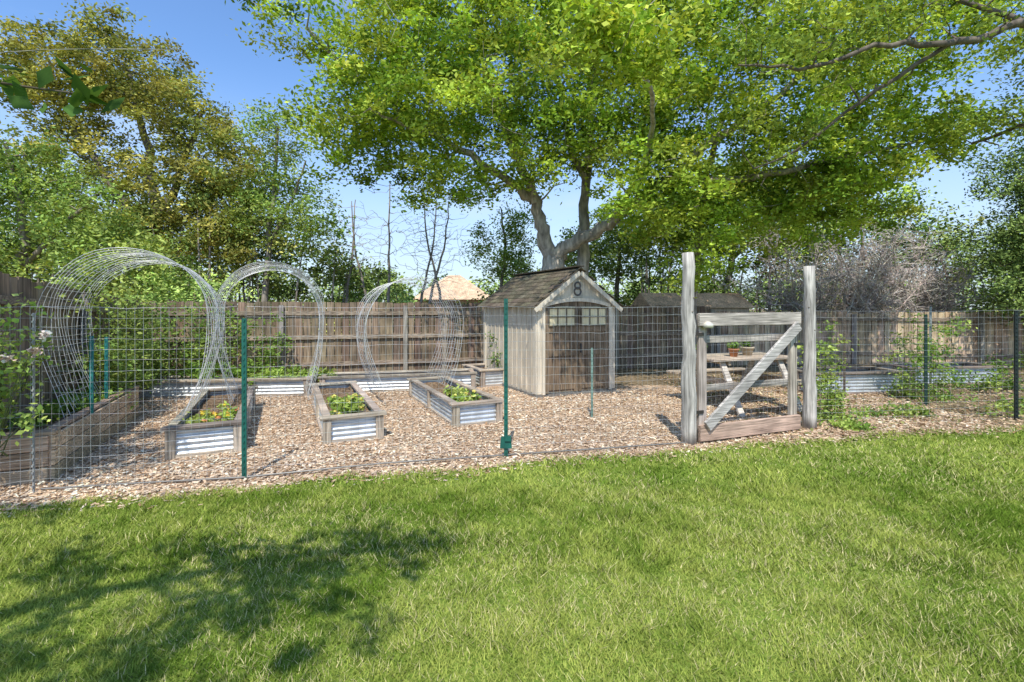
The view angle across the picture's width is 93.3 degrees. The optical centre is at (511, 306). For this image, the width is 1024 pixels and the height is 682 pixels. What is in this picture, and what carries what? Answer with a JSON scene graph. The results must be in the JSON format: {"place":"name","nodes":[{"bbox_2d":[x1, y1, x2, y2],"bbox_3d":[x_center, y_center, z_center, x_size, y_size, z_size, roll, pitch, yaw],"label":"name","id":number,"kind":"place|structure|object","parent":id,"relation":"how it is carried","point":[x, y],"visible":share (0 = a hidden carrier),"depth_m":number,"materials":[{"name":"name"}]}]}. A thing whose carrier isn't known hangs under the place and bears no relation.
{"place":"outdoors","nodes":[
{"label":"outdoors","id":0,"kind":"place"},
{"bbox_2d":[417,299,484,339],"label":"walls","id":1,"kind":"structure","parent":0,"point":[457,301],"depth_m":21.61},
{"bbox_2d":[415,275,488,299],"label":"roof","id":2,"kind":"structure","parent":1,"relation":"on","point":[464,289],"depth_m":21.94,"materials":[{"name":"beige"}]},
{"bbox_2d":[0,423,1023,681],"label":"lawn","id":3,"kind":"structure","parent":0,"point":[496,598],"depth_m":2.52,"materials":[{"name":"plant"}]},
{"bbox_2d":[0,420,1022,515],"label":"fallen leaves","id":4,"kind":"object","parent":3,"relation":"on","point":[520,457],"visible":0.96,"depth_m":4.42,"materials":[{"name":"brown plant"}]},
{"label":"shade tree","id":5,"kind":"object","parent":3,"relation":"on","visible":0},
{"bbox_2d":[0,49,179,116],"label":"leafy branch","id":6,"kind":"object","parent":5,"relation":"attached to","point":[11,86],"visible":1,"depth_m":1.57,"materials":[{"name":"green plant"}]},
{"bbox_2d":[0,0,1023,308],"label":"sky","id":7,"kind":"structure","parent":0,"point":[207,34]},
{"bbox_2d":[166,309,1023,427],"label":"ground","id":8,"kind":"structure","parent":0,"point":[630,376],"depth_m":9.96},
{"bbox_2d":[31,313,34,493],"bbox_3d":[-3.830,0.775,3.870,0.012,1.450,0.023,0,0,0],"label":"green fence post","id":9,"kind":"object","parent":8,"relation":"on","point":[32,411],"visible":0.91,"depth_m":3.87,"materials":[{"name":"metal"}]},
{"bbox_2d":[0,121,218,299],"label":"hackberry tree","id":10,"kind":"object","parent":8,"relation":"on","point":[22,194],"visible":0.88,"depth_m":10.29,"materials":[{"name":"green plant"}]},
{"bbox_2d":[0,0,303,352],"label":"oak tree","id":11,"kind":"object","parent":8,"relation":"on","point":[142,95],"visible":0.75,"depth_m":13.20,"materials":[{"name":"green plant"}]},
{"bbox_2d":[42,247,264,373],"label":"fence line shrubs","id":12,"kind":"object","parent":8,"relation":"on","point":[170,294],"visible":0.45,"depth_m":9.97,"materials":[{"name":"green plant"}]},
{"bbox_2d":[0,165,381,361],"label":"understory shrubs","id":13,"kind":"object","parent":8,"relation":"on","point":[276,290],"visible":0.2,"depth_m":13.42,"materials":[{"name":"green plant"}]},
{"bbox_2d":[242,318,246,478],"bbox_3d":[-2.306,0.800,4.176,0.039,1.400,0.042,0,0,32],"label":"green fence post","id":14,"kind":"object","parent":8,"relation":"on","point":[244,397],"visible":0.96,"depth_m":4.17,"materials":[{"name":"metal"}]},
{"bbox_2d":[210,97,355,306],"bbox_3d":[-6.110,-2.017,13.040,3.788,7.051,2.798,0,0,0],"label":"cedar elm tree","id":15,"kind":"object","parent":8,"relation":"on","point":[273,197],"visible":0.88,"depth_m":12.78,"materials":[{"name":"green plant"}]},
{"bbox_2d":[319,200,388,357],"bbox_3d":[-4.582,-0.795,14.009,2.122,4.612,1.148,0,0,0],"label":"bare tree","id":16,"kind":"object","parent":8,"relation":"on","point":[348,281],"visible":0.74,"depth_m":13.97,"materials":[{"name":"brown plant"}]},
{"bbox_2d":[322,201,390,357],"bbox_3d":[-4.626,-0.797,14.182,2.079,4.608,1.020,0,0,0],"label":"bare tree","id":17,"kind":"object","parent":8,"relation":"on","point":[361,275],"visible":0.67,"depth_m":14.19,"materials":[{"name":"brown plant"}]},
{"bbox_2d":[0,271,713,454],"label":"wooden privacy fence","id":18,"kind":"object","parent":8,"relation":"on","point":[627,355],"visible":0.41,"depth_m":9.98,"materials":[{"name":"brown wood"}]},
{"bbox_2d":[349,183,425,302],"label":"bare tree","id":19,"kind":"object","parent":8,"relation":"on","point":[389,272],"visible":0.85,"depth_m":13.58,"materials":[{"name":"brown plant"}]},
{"bbox_2d":[395,192,455,319],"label":"bare tree","id":20,"kind":"object","parent":8,"relation":"on","point":[434,268],"visible":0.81,"depth_m":14.17,"materials":[{"name":"brown plant"}]},
{"bbox_2d":[401,200,462,356],"bbox_3d":[-2.403,-0.846,14.534,1.990,4.710,1.113,0,0,0],"label":"bare tree","id":21,"kind":"object","parent":8,"relation":"on","point":[426,274],"visible":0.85,"depth_m":14.47,"materials":[{"name":"brown plant"}]},
{"bbox_2d":[409,203,482,358],"bbox_3d":[-1.844,-0.694,13.364,2.100,4.420,1.048,0,0,0],"label":"bare tree","id":22,"kind":"object","parent":8,"relation":"on","point":[436,274],"visible":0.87,"depth_m":13.38,"materials":[{"name":"brown plant"}]},
{"bbox_2d":[321,240,608,355],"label":"understory shrubs","id":23,"kind":"object","parent":8,"relation":"on","point":[398,290],"visible":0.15,"depth_m":14.40,"materials":[{"name":"green plant"}]},
{"bbox_2d":[462,363,503,386],"bbox_3d":[-0.289,1.334,9.620,1.150,0.334,1.020,0,0,-25],"label":"raised garden bed","id":24,"kind":"object","parent":8,"relation":"on","point":[489,377],"visible":0.33,"depth_m":9.10,"materials":[{"name":"silver wood"}]},
{"bbox_2d":[485,332,500,367],"bbox_3d":[-0.051,0.821,9.489,0.849,0.977,0.858,0,0,-25],"label":"bed shrub","id":25,"kind":"object","parent":24,"relation":"on","point":[496,359],"visible":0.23,"depth_m":9.38,"materials":[{"name":"green plant"}]},
{"bbox_2d":[454,198,547,287],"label":"young elm tree","id":26,"kind":"object","parent":8,"relation":"on","point":[513,234],"visible":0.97,"depth_m":13.27,"materials":[{"name":"green plant"}]},
{"bbox_2d":[0,385,1016,517],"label":"mulch bed","id":27,"kind":"object","parent":8,"relation":"on","point":[573,445],"visible":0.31,"depth_m":5.52,"materials":[{"name":"brown wood"}]},
{"bbox_2d":[0,286,63,456],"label":"rose bush","id":28,"kind":"object","parent":27,"relation":"on","point":[33,351],"visible":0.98,"depth_m":3.84,"materials":[{"name":"green plant"}]},
{"bbox_2d":[0,385,138,486],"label":"raised garden bed","id":29,"kind":"object","parent":27,"relation":"on","point":[73,448],"visible":0.61,"depth_m":4.46,"materials":[{"name":"brown wood"}]},
{"bbox_2d":[0,385,129,429],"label":"strawberry plants","id":30,"kind":"object","parent":29,"relation":"on","point":[55,410],"visible":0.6,"depth_m":5.15,"materials":[{"name":"green plant"}]},
{"bbox_2d":[89,336,93,438],"bbox_3d":[-4.347,0.900,5.005,0.034,1.200,0.038,0,0,31],"label":"green fence post","id":31,"kind":"object","parent":27,"relation":"on","point":[91,357],"visible":0.57,"depth_m":5.00,"materials":[{"name":"metal"}]},
{"bbox_2d":[104,337,107,403],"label":"green fence post","id":32,"kind":"object","parent":27,"relation":"on","point":[106,367],"visible":0.63,"depth_m":5.60,"materials":[{"name":"metal"}]},
{"bbox_2d":[55,270,177,408],"bbox_3d":[-5.547,0.527,6.970,0.959,1.920,3.575,0,0,-25],"label":"climbing vine","id":33,"kind":"object","parent":27,"relation":"on","point":[118,359],"visible":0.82,"depth_m":6.50,"materials":[{"name":"green plant"}]},
{"bbox_2d":[130,282,252,375],"bbox_3d":[-6.005,0.526,8.931,2.216,1.970,1.002,0,0,-17],"label":"climbing vine","id":34,"kind":"object","parent":27,"relation":"on","point":[190,344],"visible":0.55,"depth_m":8.91,"materials":[{"name":"green plant"}]},
{"bbox_2d":[160,385,257,459],"bbox_3d":[-3.608,1.339,5.969,0.730,0.324,2.520,0,0,-25],"label":"raised garden bed","id":35,"kind":"object","parent":27,"relation":"on","point":[174,448],"visible":0.65,"depth_m":4.94,"materials":[{"name":"silver wood"}]},
{"bbox_2d":[35,247,224,418],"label":"wire trellis arch","id":36,"kind":"structure","parent":35,"relation":"on","point":[170,261],"depth_m":5.47,"materials":[{"name":"silver metal"}]},
{"bbox_2d":[182,400,238,423],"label":"plants","id":37,"kind":"object","parent":35,"relation":"on","point":[204,415],"visible":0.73,"depth_m":5.19,"materials":[{"name":"green plant"}]},
{"bbox_2d":[211,261,324,402],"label":"wire trellis arch","id":38,"kind":"structure","parent":35,"relation":"on","point":[308,282],"depth_m":6.74,"materials":[{"name":"silver metal"}]},
{"bbox_2d":[132,374,318,398],"bbox_3d":[-4.791,1.349,8.259,2.750,0.304,0.620,0,0,-7],"label":"raised garden bed","id":39,"kind":"object","parent":27,"relation":"on","point":[288,386],"visible":0.52,"depth_m":8.01,"materials":[{"name":"silver wood"}]},
{"bbox_2d":[172,358,253,382],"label":"herb plants","id":40,"kind":"object","parent":39,"relation":"on","point":[195,373],"visible":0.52,"depth_m":8.15,"materials":[{"name":"green plant"}]},
{"bbox_2d":[239,363,337,385],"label":"herb plants","id":41,"kind":"object","parent":39,"relation":"on","point":[276,373],"visible":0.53,"depth_m":8.45,"materials":[{"name":"green plant"}]},
{"bbox_2d":[229,307,295,373],"bbox_3d":[-4.774,0.703,9.276,1.110,1.382,0.704,0,0,-3],"label":"climbing vine","id":42,"kind":"object","parent":27,"relation":"on","point":[266,352],"visible":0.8,"depth_m":9.27,"materials":[{"name":"green plant"}]},
{"bbox_2d":[309,381,386,444],"bbox_3d":[-2.298,1.349,6.530,0.710,0.304,2.620,0,0,-25],"label":"raised garden bed","id":43,"kind":"object","parent":27,"relation":"on","point":[343,424],"visible":0.76,"depth_m":5.48,"materials":[{"name":"silver wood"}]},
{"bbox_2d":[324,393,364,414],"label":"lettuce plants","id":44,"kind":"object","parent":43,"relation":"on","point":[356,406],"visible":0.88,"depth_m":5.97,"materials":[{"name":"green plant"}]},
{"bbox_2d":[317,368,477,391],"bbox_3d":[-2.039,1.349,8.834,2.750,0.304,0.620,0,0,-13],"label":"raised garden bed","id":45,"kind":"object","parent":27,"relation":"on","point":[464,375],"visible":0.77,"depth_m":8.59,"materials":[{"name":"silver wood"}]},
{"bbox_2d":[407,376,503,427],"bbox_3d":[-0.926,1.349,7.184,0.730,0.304,2.420,0,0,-25],"label":"raised garden bed","id":46,"kind":"object","parent":27,"relation":"on","point":[463,412],"visible":0.81,"depth_m":6.36,"materials":[{"name":"silver wood"}]},
{"bbox_2d":[355,276,463,391],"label":"wire trellis arch","id":47,"kind":"structure","parent":46,"relation":"on","point":[379,293],"depth_m":7.85,"materials":[{"name":"silver metal"}]},
{"bbox_2d":[443,383,480,401],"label":"lettuce plants","id":48,"kind":"object","parent":46,"relation":"on","point":[461,393],"visible":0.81,"depth_m":6.65,"materials":[{"name":"green plant"}]},
{"bbox_2d":[500,299,511,457],"bbox_3d":[-0.060,0.710,4.790,0.120,1.580,0.060,0,0,0],"label":"green fence post","id":49,"kind":"object","parent":27,"relation":"on","point":[505,444],"visible":0.97,"depth_m":4.79,"materials":[{"name":"metal"}]},
{"bbox_2d":[591,348,592,416],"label":"green fence post","id":50,"kind":"object","parent":27,"relation":"on","point":[591,382],"visible":1,"depth_m":6.53,"materials":[{"name":"metal"}]},
{"bbox_2d":[666,352,818,416],"bbox_3d":[3.450,1.126,7.350,1.450,0.766,1.645,0,0,-15],"label":"picnic table","id":51,"kind":"object","parent":27,"relation":"on","point":[726,358],"visible":0.45,"depth_m":7.14,"materials":[{"name":"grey wood"}]},
{"bbox_2d":[726,342,741,356],"bbox_3d":[3.313,0.616,7.208,0.219,0.252,0.178,0,0,17],"label":"flower pot","id":52,"kind":"object","parent":51,"relation":"on","point":[736,348],"visible":0.84,"depth_m":7.18,"materials":[{"name":"ceramic"}]},
{"bbox_2d":[740,342,754,355],"bbox_3d":[3.589,0.618,7.408,0.232,0.249,0.212,0,0,0],"label":"flower pot","id":53,"kind":"object","parent":51,"relation":"on","point":[750,348],"visible":0.73,"depth_m":7.35,"materials":[{"name":"ceramic"}]},
{"bbox_2d":[797,320,859,421],"bbox_3d":[4.133,0.887,6.381,0.828,1.435,0.546,0,0,-9],"label":"climbing vine","id":54,"kind":"object","parent":27,"relation":"on","point":[828,380],"visible":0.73,"depth_m":6.33,"materials":[{"name":"green plant"}]},
{"bbox_2d":[818,415,876,431],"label":"ground cover plants","id":55,"kind":"object","parent":27,"relation":"on","point":[846,423],"visible":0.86,"depth_m":5.87,"materials":[{"name":"green plant"}]},
{"bbox_2d":[800,399,938,422],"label":"ground cover plants","id":56,"kind":"object","parent":27,"relation":"on","point":[907,411],"visible":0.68,"depth_m":6.58,"materials":[{"name":"green plant"}]},
{"bbox_2d":[0,306,1023,495],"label":"wire fence","id":57,"kind":"object","parent":8,"relation":"on","point":[392,462],"visible":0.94,"depth_m":4.53,"materials":[{"name":"metal"}]},
{"bbox_2d":[30,262,1010,323],"bbox_3d":[0.004,-0.097,32.174,78.216,6.049,11.527,0,0,0],"label":"distant tree line","id":58,"kind":"object","parent":8,"relation":"on","point":[336,289],"visible":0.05,"depth_m":30.39,"materials":[{"name":"green plant"}]},
{"bbox_2d":[477,265,623,397],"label":"garden shed","id":59,"kind":"structure","parent":8,"relation":"on","point":[577,292],"depth_m":8.30,"materials":[{"name":"beige wood"}]},
{"bbox_2d":[545,301,608,393],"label":"double doors","id":60,"kind":"structure","parent":59,"relation":"in","point":[579,377],"depth_m":8.20,"materials":[{"name":"brown wood"}]},
{"bbox_2d":[548,307,606,326],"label":"door windows","id":61,"kind":"structure","parent":59,"relation":"in","point":[590,316],"depth_m":8.17,"materials":[{"name":"clear glass"}]},
{"bbox_2d":[555,197,660,300],"bbox_3d":[3.015,-1.096,15.527,4.017,5.272,2.945,0,0,0],"label":"background elm tree","id":62,"kind":"object","parent":8,"relation":"on","point":[600,263],"visible":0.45,"depth_m":15.29,"materials":[{"name":"green plant"}]},
{"bbox_2d":[225,0,1023,359],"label":"elm tree","id":63,"kind":"object","parent":8,"relation":"on","point":[631,42],"visible":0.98,"depth_m":9.22,"materials":[{"name":"green plant"}]},
{"bbox_2d":[680,252,696,444],"bbox_3d":[1.934,0.456,5.286,0.181,2.098,0.175,0,0,0],"label":"weathered wood gate post","id":64,"kind":"object","parent":8,"relation":"on","point":[688,427],"visible":0.98,"depth_m":5.23,"materials":[{"name":"grey wood"}]},
{"bbox_2d":[695,313,803,441],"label":"wooden garden gate","id":65,"kind":"structure","parent":64,"relation":"attached to","point":[710,428],"depth_m":5.49,"materials":[{"name":"grey wood"}]},
{"bbox_2d":[630,293,755,363],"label":"pavilion","id":66,"kind":"structure","parent":8,"relation":"on","point":[734,302],"depth_m":13.04,"materials":[{"name":"grey wood"}]},
{"bbox_2d":[740,227,809,310],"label":"bare tree","id":67,"kind":"object","parent":8,"relation":"on","point":[769,261],"visible":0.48,"depth_m":13.88,"materials":[{"name":"grey plant"}]},
{"bbox_2d":[626,141,947,292],"bbox_3d":[8.691,-1.924,15.671,10.376,6.892,3.649,0,0,0],"label":"background elm tree","id":68,"kind":"object","parent":8,"relation":"on","point":[902,194],"visible":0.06,"depth_m":15.25,"materials":[{"name":"green plant"}]},
{"bbox_2d":[595,169,1023,355],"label":"understory shrubs","id":69,"kind":"object","parent":8,"relation":"on","point":[626,298],"visible":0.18,"depth_m":15.25,"materials":[{"name":"green plant"}]},
{"bbox_2d":[802,266,816,429],"bbox_3d":[3.655,0.500,5.947,0.168,2.003,0.160,0,0,0],"label":"weathered wood gate post","id":70,"kind":"object","parent":8,"relation":"on","point":[809,413],"visible":0.98,"depth_m":5.90,"materials":[{"name":"grey wood"}]},
{"bbox_2d":[657,370,1023,444],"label":"leaf litter","id":71,"kind":"object","parent":8,"relation":"on","point":[915,419],"visible":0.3,"depth_m":6.95,"materials":[{"name":"brown plant"}]},
{"bbox_2d":[843,293,845,396],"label":"green fence post","id":72,"kind":"object","parent":8,"relation":"on","point":[844,335],"visible":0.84,"depth_m":8.00,"materials":[{"name":"metal"}]},
{"bbox_2d":[782,366,910,393],"bbox_3d":[5.911,1.309,8.633,1.850,0.384,0.820,0,0,-6],"label":"raised garden bed","id":73,"kind":"object","parent":8,"relation":"on","point":[874,379],"visible":0.45,"depth_m":8.31,"materials":[{"name":"silver wood"}]},
{"bbox_2d":[713,213,1006,347],"bbox_3d":[9.784,-0.658,13.510,8.836,4.099,4.095,0,0,0],"label":"dead brush","id":74,"kind":"object","parent":8,"relation":"on","point":[868,300],"visible":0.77,"depth_m":13.03,"materials":[{"name":"grey plant"}]},
{"bbox_2d":[832,213,891,298],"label":"bare tree","id":75,"kind":"object","parent":8,"relation":"on","point":[859,253],"visible":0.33,"depth_m":13.58,"materials":[{"name":"grey plant"}]},
{"bbox_2d":[828,218,902,321],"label":"bare tree","id":76,"kind":"object","parent":8,"relation":"on","point":[864,257],"visible":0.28,"depth_m":13.68,"materials":[{"name":"grey plant"}]},
{"bbox_2d":[709,0,1023,176],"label":"live oak tree","id":77,"kind":"object","parent":8,"relation":"on","point":[805,47],"visible":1,"depth_m":6.37,"materials":[{"name":"green plant"}]},
{"bbox_2d":[715,311,1023,366],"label":"wooden privacy fence","id":78,"kind":"object","parent":8,"relation":"on","point":[989,331],"visible":0.54,"depth_m":12.45,"materials":[{"name":"brown wood"}]},
{"bbox_2d":[924,314,927,405],"bbox_3d":[6.246,0.806,7.306,0.039,1.388,0.042,0,0,-32],"label":"green fence post","id":79,"kind":"object","parent":8,"relation":"on","point":[926,356],"visible":0.98,"depth_m":7.30,"materials":[{"name":"metal"}]},
{"bbox_2d":[873,312,979,402],"bbox_3d":[6.770,0.841,7.872,1.333,1.584,0.938,0,0,-9],"label":"garden shrub","id":80,"kind":"object","parent":8,"relation":"on","point":[933,390],"visible":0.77,"depth_m":7.81,"materials":[{"name":"green plant"}]},
{"bbox_2d":[929,307,931,393],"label":"green fence post","id":81,"kind":"object","parent":8,"relation":"on","point":[930,335],"visible":0.59,"depth_m":8.20,"materials":[{"name":"metal"}]},
{"bbox_2d":[874,361,1006,384],"bbox_3d":[8.510,1.324,9.643,2.050,0.354,0.820,0,0,-6],"label":"raised garden bed","id":82,"kind":"object","parent":8,"relation":"on","point":[966,366],"visible":0.43,"depth_m":9.33,"materials":[{"name":"silver wood"}]},
{"bbox_2d":[930,107,1023,326],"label":"juniper tree","id":83,"kind":"object","parent":8,"relation":"on","point":[1002,258],"visible":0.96,"depth_m":11.64,"materials":[{"name":"green plant"}]},
{"bbox_2d":[950,351,1023,391],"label":"garden shrub","id":84,"kind":"object","parent":8,"relation":"on","point":[1005,384],"visible":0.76,"depth_m":8.50,"materials":[{"name":"green plant"}]},
{"bbox_2d":[972,391,1023,417],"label":"ground cover plants","id":85,"kind":"object","parent":8,"relation":"on","point":[1010,408],"visible":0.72,"depth_m":6.75,"materials":[{"name":"green plant"}]},
{"bbox_2d":[977,139,1023,276],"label":"juniper tree","id":86,"kind":"object","parent":8,"relation":"on","point":[1011,203],"visible":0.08,"depth_m":13.71,"materials":[{"name":"green plant"}]},
{"bbox_2d":[1014,310,1018,419],"bbox_3d":[6.676,0.775,6.406,0.041,1.450,0.044,0,0,-33],"label":"green fence post","id":87,"kind":"object","parent":8,"relation":"on","point":[1016,364],"visible":1,"depth_m":6.40,"materials":[{"name":"metal"}]}
]}

